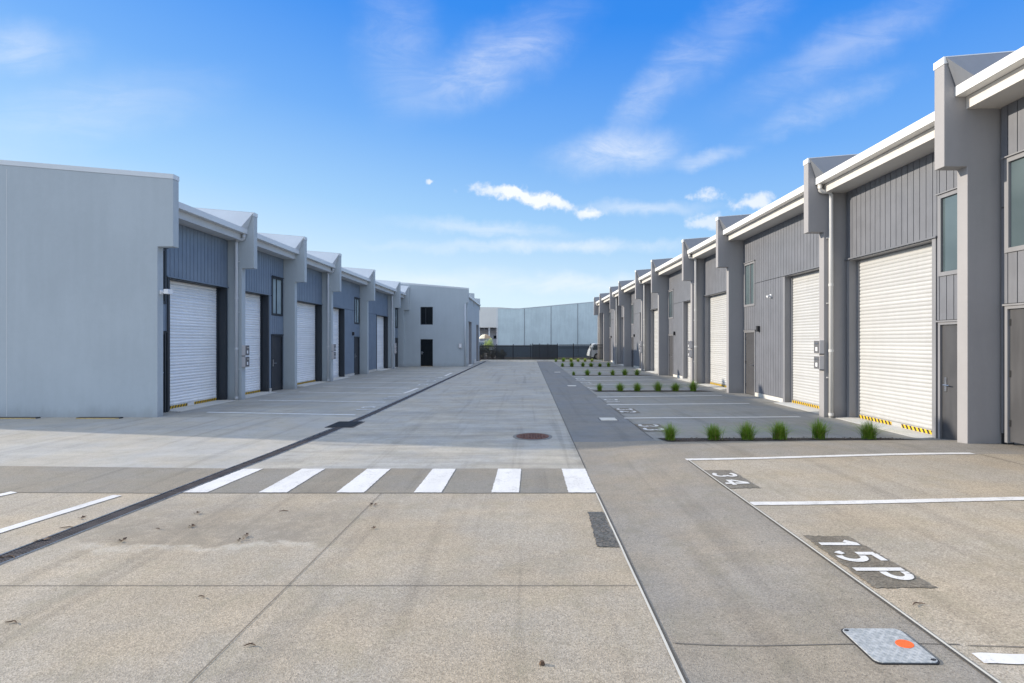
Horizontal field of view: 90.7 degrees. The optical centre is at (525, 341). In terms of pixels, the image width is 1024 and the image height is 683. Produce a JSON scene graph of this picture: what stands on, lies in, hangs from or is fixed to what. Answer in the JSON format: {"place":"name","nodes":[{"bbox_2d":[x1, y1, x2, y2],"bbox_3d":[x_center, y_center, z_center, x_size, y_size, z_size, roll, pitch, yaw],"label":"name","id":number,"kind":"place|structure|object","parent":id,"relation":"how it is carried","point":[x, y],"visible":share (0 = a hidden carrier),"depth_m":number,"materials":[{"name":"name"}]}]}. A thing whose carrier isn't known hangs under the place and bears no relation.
{"place":"outdoors","nodes":[
{"label":"outdoors","id":0,"kind":"place"},
{"bbox_2d":[0,493,160,553],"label":"forecourt pavement","id":1,"kind":"structure","parent":0,"point":[16,508],"depth_m":5.21,"materials":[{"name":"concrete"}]},
{"bbox_2d":[0,491,16,495],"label":"parking line","id":2,"kind":"object","parent":1,"relation":"on","point":[6,493],"visible":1,"depth_m":5.77,"materials":[{"name":"paint"}]},
{"bbox_2d":[0,495,120,532],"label":"parking line","id":3,"kind":"object","parent":1,"relation":"on","point":[21,524],"visible":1,"depth_m":5.08,"materials":[{"name":"paint"}]},
{"bbox_2d":[0,466,226,492],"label":"footpath band","id":4,"kind":"object","parent":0,"point":[84,479],"visible":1,"depth_m":6.42,"materials":[{"name":"concrete"}]},
{"bbox_2d":[0,417,357,467],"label":"forecourt pavement","id":5,"kind":"structure","parent":0,"point":[187,442],"depth_m":8.98,"materials":[{"name":"concrete"}]},
{"bbox_2d":[0,417,40,418],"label":"wheel stop","id":6,"kind":"object","parent":5,"relation":"on","point":[19,417],"visible":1,"depth_m":11.41,"materials":[{"name":"grey concrete"}]},
{"bbox_2d":[76,417,122,418],"bbox_3d":[-9.650,1.727,11.440,1.000,0.026,0.120,0,0,0],"label":"wheel stop","id":7,"kind":"object","parent":5,"relation":"on","point":[98,417],"visible":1,"depth_m":11.41,"materials":[{"name":"grey concrete"}]},
{"bbox_2d":[162,361,483,416],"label":"parking pavement","id":8,"kind":"structure","parent":0,"point":[314,400],"depth_m":15.71,"materials":[{"name":"concrete"}]},
{"bbox_2d":[0,160,257,416],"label":"warehouse unit","id":9,"kind":"structure","parent":8,"relation":"on","point":[122,293],"depth_m":11.60,"materials":[{"name":"grey concrete"}]},
{"bbox_2d":[163,248,167,303],"bbox_3d":[-8.850,-1.610,12.150,0.100,1.380,0.600,0,0,0],"label":"window","id":10,"kind":"structure","parent":9,"relation":"in","point":[164,249],"depth_m":12.36,"materials":[{"name":"black glass"}]},
{"bbox_2d":[245,233,306,398],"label":"warehouse unit","id":11,"kind":"structure","parent":8,"relation":"on","point":[276,276],"depth_m":17.67,"materials":[{"name":"concrete"}]},
{"bbox_2d":[271,275,283,315],"bbox_3d":[-8.850,-1.610,18.000,0.100,1.380,0.840,0,0,0],"label":"window","id":12,"kind":"structure","parent":11,"relation":"in","point":[277,282],"depth_m":18.07,"materials":[{"name":"grey glass"}]},
{"bbox_2d":[208,412,353,414],"bbox_3d":[-5.923,1.734,12.180,3.808,0.001,0.100,0,0,7],"label":"parking line","id":13,"kind":"object","parent":8,"relation":"on","point":[281,413],"visible":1,"depth_m":12.18,"materials":[{"name":"paint"}]},
{"bbox_2d":[266,400,360,401],"bbox_3d":[-5.949,1.734,14.705,3.886,0.001,0.100,0,0,7],"label":"parking line","id":14,"kind":"object","parent":8,"relation":"on","point":[332,401],"visible":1,"depth_m":14.61,"materials":[{"name":"paint"}]},
{"bbox_2d":[297,251,341,386],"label":"warehouse unit","id":15,"kind":"structure","parent":8,"relation":"on","point":[316,348],"depth_m":21.73,"materials":[{"name":"grey concrete"}]},
{"bbox_2d":[333,267,375,380],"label":"warehouse unit","id":16,"kind":"structure","parent":8,"relation":"on","point":[353,297],"depth_m":25.68,"materials":[{"name":"concrete"}]},
{"bbox_2d":[354,297,359,323],"bbox_3d":[-8.850,-1.610,26.500,0.100,1.380,0.840,0,0,0],"label":"window","id":17,"kind":"structure","parent":16,"relation":"in","point":[356,300],"depth_m":26.45,"materials":[{"name":"grey glass"}]},
{"bbox_2d":[323,392,394,393],"bbox_3d":[-5.957,1.734,17.082,3.756,0.001,0.100,0,0,10],"label":"parking line","id":18,"kind":"object","parent":8,"relation":"on","point":[340,392],"visible":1,"depth_m":17.02,"materials":[{"name":"paint"}]},
{"bbox_2d":[369,280,400,371],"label":"warehouse unit","id":19,"kind":"structure","parent":8,"relation":"on","point":[382,343],"depth_m":31.85,"materials":[{"name":"metal"}]},
{"bbox_2d":[395,285,409,367],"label":"warehouse unit","id":20,"kind":"structure","parent":8,"relation":"on","point":[399,323],"depth_m":35.01,"materials":[{"name":"concrete"}]},
{"bbox_2d":[395,308,398,327],"bbox_3d":[-8.850,-1.610,34.590,0.100,1.380,0.760,0,0,0],"label":"window","id":21,"kind":"structure","parent":20,"relation":"in","point":[396,309],"depth_m":34.69,"materials":[{"name":"grey glass"}]},
{"bbox_2d":[0,493,681,682],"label":"lane pavement","id":22,"kind":"structure","parent":0,"point":[331,634],"depth_m":3.44,"materials":[{"name":"concrete"}]},
{"bbox_2d":[189,495,378,682],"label":"pavement joint","id":23,"kind":"object","parent":22,"relation":"on","point":[278,594],"visible":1,"depth_m":3.39,"materials":[{"name":"grey concrete"}]},
{"bbox_2d":[0,585,637,585],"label":"pavement joint","id":24,"kind":"object","parent":22,"relation":"on","point":[319,585],"visible":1,"depth_m":3.60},
{"bbox_2d":[588,512,618,546],"bbox_3d":[0.697,1.735,4.712,0.196,0.001,0.887,0,0,0],"label":"asphalt patch","id":25,"kind":"object","parent":22,"relation":"on","point":[603,534],"visible":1,"depth_m":4.62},
{"bbox_2d":[596,493,685,682],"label":"pavement joint","id":26,"kind":"object","parent":22,"relation":"on","point":[664,640],"visible":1,"depth_m":3.31,"materials":[{"name":"grey concrete"}]},
{"bbox_2d":[183,468,595,492],"bbox_3d":[-1.571,1.740,6.365,4.773,0.001,1.130,0,0,0],"label":"crossing band","id":27,"kind":"object","parent":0,"point":[460,480],"visible":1,"depth_m":6.28,"materials":[{"name":"concrete"}]},
{"bbox_2d":[185,469,260,491],"bbox_3d":[-3.764,1.735,6.357,0.282,0.001,1.111,0,0,4],"label":"crosswalk stripe","id":28,"kind":"object","parent":27,"relation":"on","point":[220,482],"visible":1,"depth_m":6.27,"materials":[{"name":"paint"}]},
{"bbox_2d":[260,469,323,491],"bbox_3d":[-2.904,1.735,6.358,0.339,0.001,1.092,0,0,0],"label":"crosswalk stripe","id":29,"kind":"object","parent":27,"relation":"on","point":[291,481],"visible":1,"depth_m":6.27,"materials":[{"name":"paint"}]},
{"bbox_2d":[337,469,389,491],"bbox_3d":[-2.014,1.735,6.357,0.341,0.001,1.092,0,0,0],"label":"crosswalk stripe","id":30,"kind":"object","parent":27,"relation":"on","point":[365,480],"visible":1,"depth_m":6.29,"materials":[{"name":"paint"}]},
{"bbox_2d":[414,469,454,491],"bbox_3d":[-1.121,1.735,6.357,0.335,0.001,1.092,0,0,0],"label":"crosswalk stripe","id":31,"kind":"object","parent":27,"relation":"on","point":[435,480],"visible":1,"depth_m":6.27,"materials":[{"name":"paint"}]},
{"bbox_2d":[492,469,520,491],"bbox_3d":[-0.230,1.735,6.357,0.340,0.001,1.090,0,0,0],"label":"crosswalk stripe","id":32,"kind":"object","parent":27,"relation":"on","point":[507,480],"visible":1,"depth_m":6.29,"materials":[{"name":"paint"}]},
{"bbox_2d":[562,469,595,491],"bbox_3d":[0.649,1.735,6.357,0.326,0.001,1.092,0,0,0],"label":"crosswalk stripe","id":33,"kind":"object","parent":27,"relation":"on","point":[577,480],"visible":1,"depth_m":6.31,"materials":[{"name":"paint"}]},
{"bbox_2d":[246,361,584,467],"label":"lane pavement","id":34,"kind":"structure","parent":0,"point":[481,415],"depth_m":9.67,"materials":[{"name":"concrete"}]},
{"bbox_2d":[0,361,486,564],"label":"trench drain","id":35,"kind":"object","parent":34,"relation":"in","point":[26,549],"visible":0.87,"depth_m":5.63,"materials":[{"name":"metal"}]},
{"bbox_2d":[325,421,364,430],"bbox_3d":[-3.770,1.761,10.575,0.580,0.078,0.750,0,0,0],"label":"drain sump","id":36,"kind":"object","parent":35,"relation":"in","point":[346,424],"visible":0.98,"depth_m":10.51,"materials":[{"name":"metal"}]},
{"bbox_2d":[513,433,551,439],"bbox_3d":[0.125,1.746,9.250,0.720,0.048,0.720,0,0,0],"label":"manhole cover","id":37,"kind":"object","parent":34,"relation":"in","point":[531,436],"visible":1,"depth_m":9.19,"materials":[{"name":"metal"}]},
{"bbox_2d":[540,369,584,466],"bbox_3d":[0.890,1.736,25.465,0.013,0.001,37.070,0,0,0],"label":"pavement joint","id":38,"kind":"object","parent":34,"relation":"on","point":[567,428],"visible":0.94,"depth_m":9.54,"materials":[{"name":"grey concrete"}]},
{"bbox_2d":[401,282,480,365],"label":"end building","id":39,"kind":"structure","parent":0,"point":[441,325],"depth_m":35.20,"materials":[{"name":"grey concrete"}]},
{"bbox_2d":[421,307,432,324],"bbox_3d":[-6.905,-1.790,35.315,0.870,1.240,0.050,0,0,0],"label":"window","id":40,"kind":"structure","parent":39,"relation":"in","point":[426,312],"depth_m":35.33,"materials":[{"name":"black glass"}]},
{"bbox_2d":[421,339,432,365],"bbox_3d":[-6.905,0.790,35.302,0.870,1.900,0.116,0,0,0],"label":"door","id":41,"kind":"structure","parent":39,"relation":"in","point":[426,344],"depth_m":35.32,"materials":[{"name":"black metal"}]},
{"bbox_2d":[468,322,472,365],"bbox_3d":[-4.150,0.150,37.050,0.380,3.220,2.140,0,0,0],"label":"roller door","id":42,"kind":"structure","parent":39,"relation":"in","point":[468,322],"depth_m":37.84,"materials":[{"name":"metal"}]},
{"bbox_2d":[480,345,495,359],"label":"shrub","id":43,"kind":"object","parent":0,"point":[493,354],"visible":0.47,"depth_m":47.29,"materials":[{"name":"green plant"}]},
{"bbox_2d":[479,307,502,344],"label":"beige warehouse","id":44,"kind":"structure","parent":0,"point":[487,320],"depth_m":80.00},
{"bbox_2d":[0,0,1023,307],"label":"sky","id":45,"kind":"structure","parent":0,"point":[512,153],"materials":[{"name":"blue"}]},
{"bbox_2d":[479,356,577,360],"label":"verge","id":46,"kind":"structure","parent":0,"point":[520,358],"depth_m":55.30,"materials":[{"name":"green plant"}]},
{"bbox_2d":[479,334,490,338],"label":"garden umbrella","id":47,"kind":"object","parent":46,"relation":"on","point":[484,336],"visible":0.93,"depth_m":53.60,"materials":[{"name":"beige fabric"}]},
{"bbox_2d":[483,338,493,348],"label":"lime bush","id":48,"kind":"object","parent":46,"relation":"on","point":[489,342],"visible":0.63,"depth_m":49.84,"materials":[{"name":"green plant"}]},
{"bbox_2d":[479,344,531,359],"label":"picket fence","id":49,"kind":"object","parent":46,"relation":"on","point":[514,352],"visible":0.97,"depth_m":45.99,"materials":[{"name":"black metal"}]},
{"bbox_2d":[504,345,577,356],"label":"wall","id":50,"kind":"structure","parent":46,"relation":"on","point":[565,350],"depth_m":56.00,"materials":[{"name":"metal"}]},
{"bbox_2d":[532,344,557,359],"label":"sliding gate","id":51,"kind":"structure","parent":46,"relation":"on","point":[544,351],"depth_m":45.99,"materials":[{"name":"black metal"}]},
{"bbox_2d":[573,344,602,359],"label":"picket fence","id":52,"kind":"object","parent":46,"relation":"on","point":[590,351],"visible":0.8,"depth_m":45.99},
{"bbox_2d":[491,358,602,360],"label":"grass","id":53,"kind":"structure","parent":0,"point":[534,359],"depth_m":48.00,"materials":[{"name":"green plant"}]},
{"bbox_2d":[537,361,655,441],"bbox_3d":[1.546,1.729,26.825,1.447,0.021,36.150,0,0,0],"label":"side strip","id":54,"kind":"object","parent":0,"point":[582,408],"visible":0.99,"depth_m":12.22,"materials":[{"name":"grey concrete"}]},
{"bbox_2d":[598,418,618,420],"bbox_3d":[1.840,1.745,11.300,0.400,0.030,0.440,0,0,0],"label":"service lid","id":55,"kind":"object","parent":54,"relation":"in","point":[607,419],"visible":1,"depth_m":11.21,"materials":[{"name":"metal"}]},
{"bbox_2d":[599,376,629,376],"bbox_3d":[4.273,1.734,25.039,3.796,0.001,0.110,0,0,-4],"label":"bay line","id":56,"kind":"object","parent":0,"point":[614,376],"visible":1,"depth_m":25.05,"materials":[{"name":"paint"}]},
{"bbox_2d":[552,361,948,440],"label":"parking pavement","id":57,"kind":"structure","parent":0,"point":[758,411],"depth_m":13.13,"materials":[{"name":"grey concrete"}]},
{"bbox_2d":[554,363,651,437],"bbox_3d":[2.270,1.732,26.500,0.013,0.007,35.000,0,0,0],"label":"pavement joint","id":58,"kind":"object","parent":57,"relation":"on","point":[613,408],"visible":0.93,"depth_m":12.72,"materials":[{"name":"grey concrete"}]},
{"bbox_2d":[599,293,613,362],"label":"warehouse unit","id":59,"kind":"structure","parent":57,"relation":"on","point":[608,325],"depth_m":44.35,"materials":[{"name":"stone"}]},
{"bbox_2d":[609,311,610,327],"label":"window","id":60,"kind":"structure","parent":59,"relation":"in","point":[609,311],"depth_m":43.88,"materials":[{"name":"grey glass"}]},
{"bbox_2d":[609,286,623,365],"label":"warehouse unit","id":61,"kind":"structure","parent":57,"relation":"on","point":[619,335],"depth_m":38.90,"materials":[{"name":"stone"}]},
{"bbox_2d":[614,408,639,412],"bbox_3d":[2.540,1.732,12.700,0.541,0.005,0.919,0,0,0],"label":"bay number","id":62,"kind":"object","parent":57,"relation":"on","point":[626,410],"visible":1,"depth_m":12.71,"materials":[{"name":"paint"}]},
{"bbox_2d":[618,280,640,369],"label":"warehouse unit","id":63,"kind":"structure","parent":57,"relation":"on","point":[629,302],"depth_m":35.03,"materials":[{"name":"stone"}]},
{"bbox_2d":[631,303,633,324],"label":"window","id":64,"kind":"structure","parent":63,"relation":"in","point":[632,305],"depth_m":34.81,"materials":[{"name":"grey glass"}]},
{"bbox_2d":[635,269,657,373],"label":"warehouse unit","id":65,"kind":"structure","parent":57,"relation":"on","point":[648,348],"depth_m":29.71,"materials":[{"name":"concrete"}]},
{"bbox_2d":[635,424,668,431],"bbox_3d":[2.540,1.732,10.200,0.542,0.005,0.921,0,0,0],"label":"bay number","id":66,"kind":"object","parent":57,"relation":"on","point":[648,427],"visible":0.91,"depth_m":10.20,"materials":[{"name":"paint"}]},
{"bbox_2d":[593,390,714,391],"bbox_3d":[4.455,1.734,17.720,4.190,0.001,0.440,0,0,0],"label":"planting bed","id":67,"kind":"object","parent":57,"relation":"on","point":[651,391],"visible":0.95,"depth_m":17.53,"materials":[{"name":"black soil"}]},
{"bbox_2d":[590,383,602,390],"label":"tussock plant","id":68,"kind":"object","parent":67,"relation":"on","point":[599,387],"visible":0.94,"depth_m":17.67,"materials":[{"name":"green plant"}]},
{"bbox_2d":[616,382,626,390],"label":"tussock plant","id":69,"kind":"object","parent":67,"relation":"on","point":[619,387],"visible":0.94,"depth_m":17.65,"materials":[{"name":"green plant"}]},
{"bbox_2d":[629,383,647,390],"bbox_3d":[3.923,1.562,17.722,0.958,0.348,0.954,0,0,-38],"label":"tussock plant","id":70,"kind":"object","parent":67,"relation":"on","point":[637,387],"visible":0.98,"depth_m":17.64,"materials":[{"name":"green plant"}]},
{"bbox_2d":[650,380,667,390],"bbox_3d":[4.646,1.538,17.719,1.025,0.395,1.141,0,0,-43],"label":"tussock plant","id":71,"kind":"object","parent":67,"relation":"on","point":[657,386],"visible":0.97,"depth_m":17.66,"materials":[{"name":"green plant"}]},
{"bbox_2d":[665,383,680,390],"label":"tussock plant","id":72,"kind":"object","parent":67,"relation":"on","point":[675,387],"visible":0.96,"depth_m":17.65,"materials":[{"name":"green plant"}]},
{"bbox_2d":[686,381,698,390],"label":"tussock plant","id":73,"kind":"object","parent":67,"relation":"on","point":[693,386],"visible":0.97,"depth_m":17.64,"materials":[{"name":"green plant"}]},
{"bbox_2d":[651,254,690,381],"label":"warehouse unit","id":74,"kind":"structure","parent":57,"relation":"on","point":[670,287],"depth_m":24.96,"materials":[{"name":"concrete"}]},
{"bbox_2d":[668,289,672,318],"bbox_3d":[7.330,-1.880,25.500,0.100,1.460,0.840,0,0,0],"label":"window","id":75,"kind":"structure","parent":74,"relation":"in","point":[670,292],"depth_m":25.68,"materials":[{"name":"glass"}]},
{"bbox_2d":[620,395,721,396],"bbox_3d":[4.271,1.734,16.034,4.108,0.001,0.110,0,0,-7],"label":"parking line","id":76,"kind":"object","parent":57,"relation":"on","point":[650,396],"visible":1,"depth_m":15.94,"materials":[{"name":"paint"}]},
{"bbox_2d":[606,403,749,404],"bbox_3d":[4.246,1.734,14.028,4.056,0.001,0.110,0,0,-4],"label":"parking line","id":77,"kind":"object","parent":57,"relation":"on","point":[650,404],"visible":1,"depth_m":13.92,"materials":[{"name":"paint"}]},
{"bbox_2d":[682,235,725,389],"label":"warehouse unit","id":78,"kind":"structure","parent":57,"relation":"on","point":[703,274],"depth_m":20.62,"materials":[{"name":"stone"}]},
{"bbox_2d":[647,416,798,417],"bbox_3d":[4.274,1.734,11.552,4.093,0.001,0.110,0,0,-3],"label":"parking line","id":79,"kind":"object","parent":57,"relation":"on","point":[708,417],"visible":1,"depth_m":11.54,"materials":[{"name":"paint"}]},
{"bbox_2d":[715,185,818,413],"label":"warehouse unit","id":80,"kind":"structure","parent":57,"relation":"on","point":[767,257],"depth_m":14.90,"materials":[{"name":"metal"}]},
{"bbox_2d":[743,260,755,306],"bbox_3d":[7.330,-1.880,16.550,0.100,1.460,0.840,0,0,0],"label":"window","id":81,"kind":"structure","parent":80,"relation":"in","point":[749,267],"depth_m":16.61,"materials":[{"name":"grey glass"}]},
{"bbox_2d":[659,437,918,440],"bbox_3d":[4.580,1.704,8.840,4.440,0.051,0.440,0,0,0],"label":"planting bed","id":82,"kind":"object","parent":57,"relation":"on","point":[730,439],"visible":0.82,"depth_m":8.78,"materials":[{"name":"black soil"}]},
{"bbox_2d":[655,422,689,440],"bbox_3d":[2.520,1.547,8.852,0.658,0.343,0.998,0,0,-13],"label":"tussock plant","id":83,"kind":"object","parent":82,"relation":"on","point":[669,435],"visible":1,"depth_m":8.79,"materials":[{"name":"green plant"}]},
{"bbox_2d":[689,422,735,439],"bbox_3d":[3.281,1.557,8.842,0.887,0.318,0.851,0,0,-15],"label":"tussock plant","id":84,"kind":"object","parent":82,"relation":"on","point":[714,433],"visible":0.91,"depth_m":8.78,"materials":[{"name":"green plant"}]},
{"bbox_2d":[722,420,765,439],"bbox_3d":[3.849,1.537,8.793,1.099,0.351,0.945,0,0,14],"label":"tussock plant","id":85,"kind":"object","parent":82,"relation":"on","point":[746,432],"visible":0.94,"depth_m":8.78,"materials":[{"name":"green plant"}]},
{"bbox_2d":[760,420,803,439],"bbox_3d":[4.471,1.527,8.832,0.954,0.366,1.026,0,0,-33],"label":"tussock plant","id":86,"kind":"object","parent":82,"relation":"on","point":[780,433],"visible":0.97,"depth_m":8.78,"materials":[{"name":"green plant"}]},
{"bbox_2d":[799,417,848,439],"bbox_3d":[5.100,1.505,8.801,0.841,0.402,0.984,0,0,-31],"label":"tussock plant","id":87,"kind":"object","parent":82,"relation":"on","point":[818,430],"visible":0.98,"depth_m":8.79,"materials":[{"name":"green plant"}]},
{"bbox_2d":[842,421,896,438],"bbox_3d":[5.947,1.516,8.829,1.042,0.374,0.889,0,0,-2],"label":"tussock plant","id":88,"kind":"object","parent":82,"relation":"on","point":[867,431],"visible":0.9,"depth_m":8.78,"materials":[{"name":"green plant"}]},
{"bbox_2d":[803,111,956,439],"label":"warehouse unit","id":89,"kind":"structure","parent":57,"relation":"on","point":[880,218],"depth_m":10.29,"materials":[{"name":"metal"}]},
{"bbox_2d":[935,187,956,276],"bbox_3d":[7.330,-1.880,8.580,0.100,1.460,0.840,0,0,0],"label":"window","id":90,"kind":"structure","parent":89,"relation":"in","point":[947,201],"depth_m":8.81,"materials":[{"name":"grey glass"}]},
{"bbox_2d":[574,441,997,682],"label":"side strip","id":91,"kind":"object","parent":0,"point":[730,574],"visible":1,"depth_m":3.48,"materials":[{"name":"concrete"}]},
{"bbox_2d":[673,642,948,645],"bbox_3d":[1.597,1.685,2.822,1.505,0.103,0.008,0,0,7],"label":"pavement joint","id":92,"kind":"object","parent":91,"relation":"on","point":[800,644],"visible":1,"depth_m":2.83,"materials":[{"name":"grey concrete"}]},
{"bbox_2d":[841,628,939,664],"bbox_3d":[1.972,1.664,2.754,0.318,0.056,0.356,0,0,0],"label":"utility lid","id":93,"kind":"object","parent":91,"relation":"in","point":[886,646],"visible":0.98,"depth_m":2.73,"materials":[{"name":"grey metal"}]},
{"bbox_2d":[658,440,1023,458],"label":"access pavement","id":94,"kind":"structure","parent":0,"point":[724,449],"depth_m":7.60,"materials":[{"name":"concrete"}]},
{"bbox_2d":[686,452,973,459],"bbox_3d":[4.252,1.608,7.076,4.026,0.082,0.107,0,0,0],"label":"parking line","id":95,"kind":"object","parent":94,"relation":"on","point":[822,456],"visible":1,"depth_m":7.08,"materials":[{"name":"paint"}]},
{"bbox_2d":[690,454,1023,682],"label":"parking pavement","id":96,"kind":"structure","parent":0,"point":[966,558],"depth_m":4.50,"materials":[{"name":"concrete"}]},
{"bbox_2d":[704,470,759,487],"bbox_3d":[2.447,1.642,6.071,0.378,0.013,0.832,0,0,0],"label":"bay number","id":97,"kind":"object","parent":96,"relation":"on","point":[729,478],"visible":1,"depth_m":6.02,"materials":[{"name":"paint"}]},
{"bbox_2d":[688,459,1000,682],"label":"pavement joint","id":98,"kind":"object","parent":96,"relation":"on","point":[974,664],"visible":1,"depth_m":3.23,"materials":[{"name":"grey concrete"}]},
{"bbox_2d":[804,535,935,587],"bbox_3d":[2.517,1.629,3.805,0.422,0.013,0.931,0,0,0],"label":"bay number","id":99,"kind":"object","parent":96,"relation":"on","point":[873,568],"visible":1,"depth_m":3.71,"materials":[{"name":"paint"}]},
{"bbox_2d":[750,497,1023,504],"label":"parking line","id":100,"kind":"object","parent":96,"relation":"on","point":[889,501],"visible":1,"depth_m":5.09,"materials":[{"name":"paint"}]},
{"bbox_2d":[970,645,1023,646],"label":"pavement joint","id":101,"kind":"object","parent":96,"relation":"on","point":[992,645],"visible":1,"depth_m":2.71,"materials":[{"name":"beige concrete"}]},
{"bbox_2d":[972,652,1023,663],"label":"parking line","id":102,"kind":"object","parent":96,"relation":"on","point":[1001,658],"visible":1,"depth_m":2.60,"materials":[{"name":"paint"}]},
{"label":"forecourt pavement","id":103,"kind":"structure","parent":0,"visible":0},
{"bbox_2d":[17,492,79,492],"bbox_3d":[-15.089,1.736,5.966,21.825,0.001,0.013,0,0,1],"label":"pavement joint","id":104,"kind":"object","parent":103,"relation":"on","point":[48,492],"visible":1,"depth_m":5.81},
{"label":"ground","id":105,"kind":"structure","parent":0,"visible":0},
{"bbox_2d":[479,341,495,354],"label":"parked car","id":106,"kind":"object","parent":105,"relation":"on","point":[482,343],"visible":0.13,"depth_m":67.07,"materials":[{"name":"silver metal"}]},
{"bbox_2d":[481,360,601,360],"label":"kerb","id":107,"kind":"structure","parent":105,"relation":"on","point":[535,360],"depth_m":44.85,"materials":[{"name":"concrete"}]},
{"bbox_2d":[497,302,597,344],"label":"precast warehouse","id":108,"kind":"structure","parent":105,"relation":"on","point":[570,324],"depth_m":60.00,"materials":[{"name":"grey concrete"}]},
{"bbox_2d":[594,297,602,343],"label":"warehouse unit","id":109,"kind":"structure","parent":105,"relation":"on","point":[600,320],"depth_m":48.00,"materials":[{"name":"concrete"}]},
{"bbox_2d":[933,46,1023,444],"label":"warehouse unit","id":110,"kind":"structure","parent":105,"relation":"on","point":[979,123],"depth_m":7.83,"materials":[{"name":"stone"}]},
{"bbox_2d":[1001,149,1023,252],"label":"window","id":111,"kind":"structure","parent":110,"relation":"in","point":[1013,164],"depth_m":7.60,"materials":[{"name":"grey glass"}]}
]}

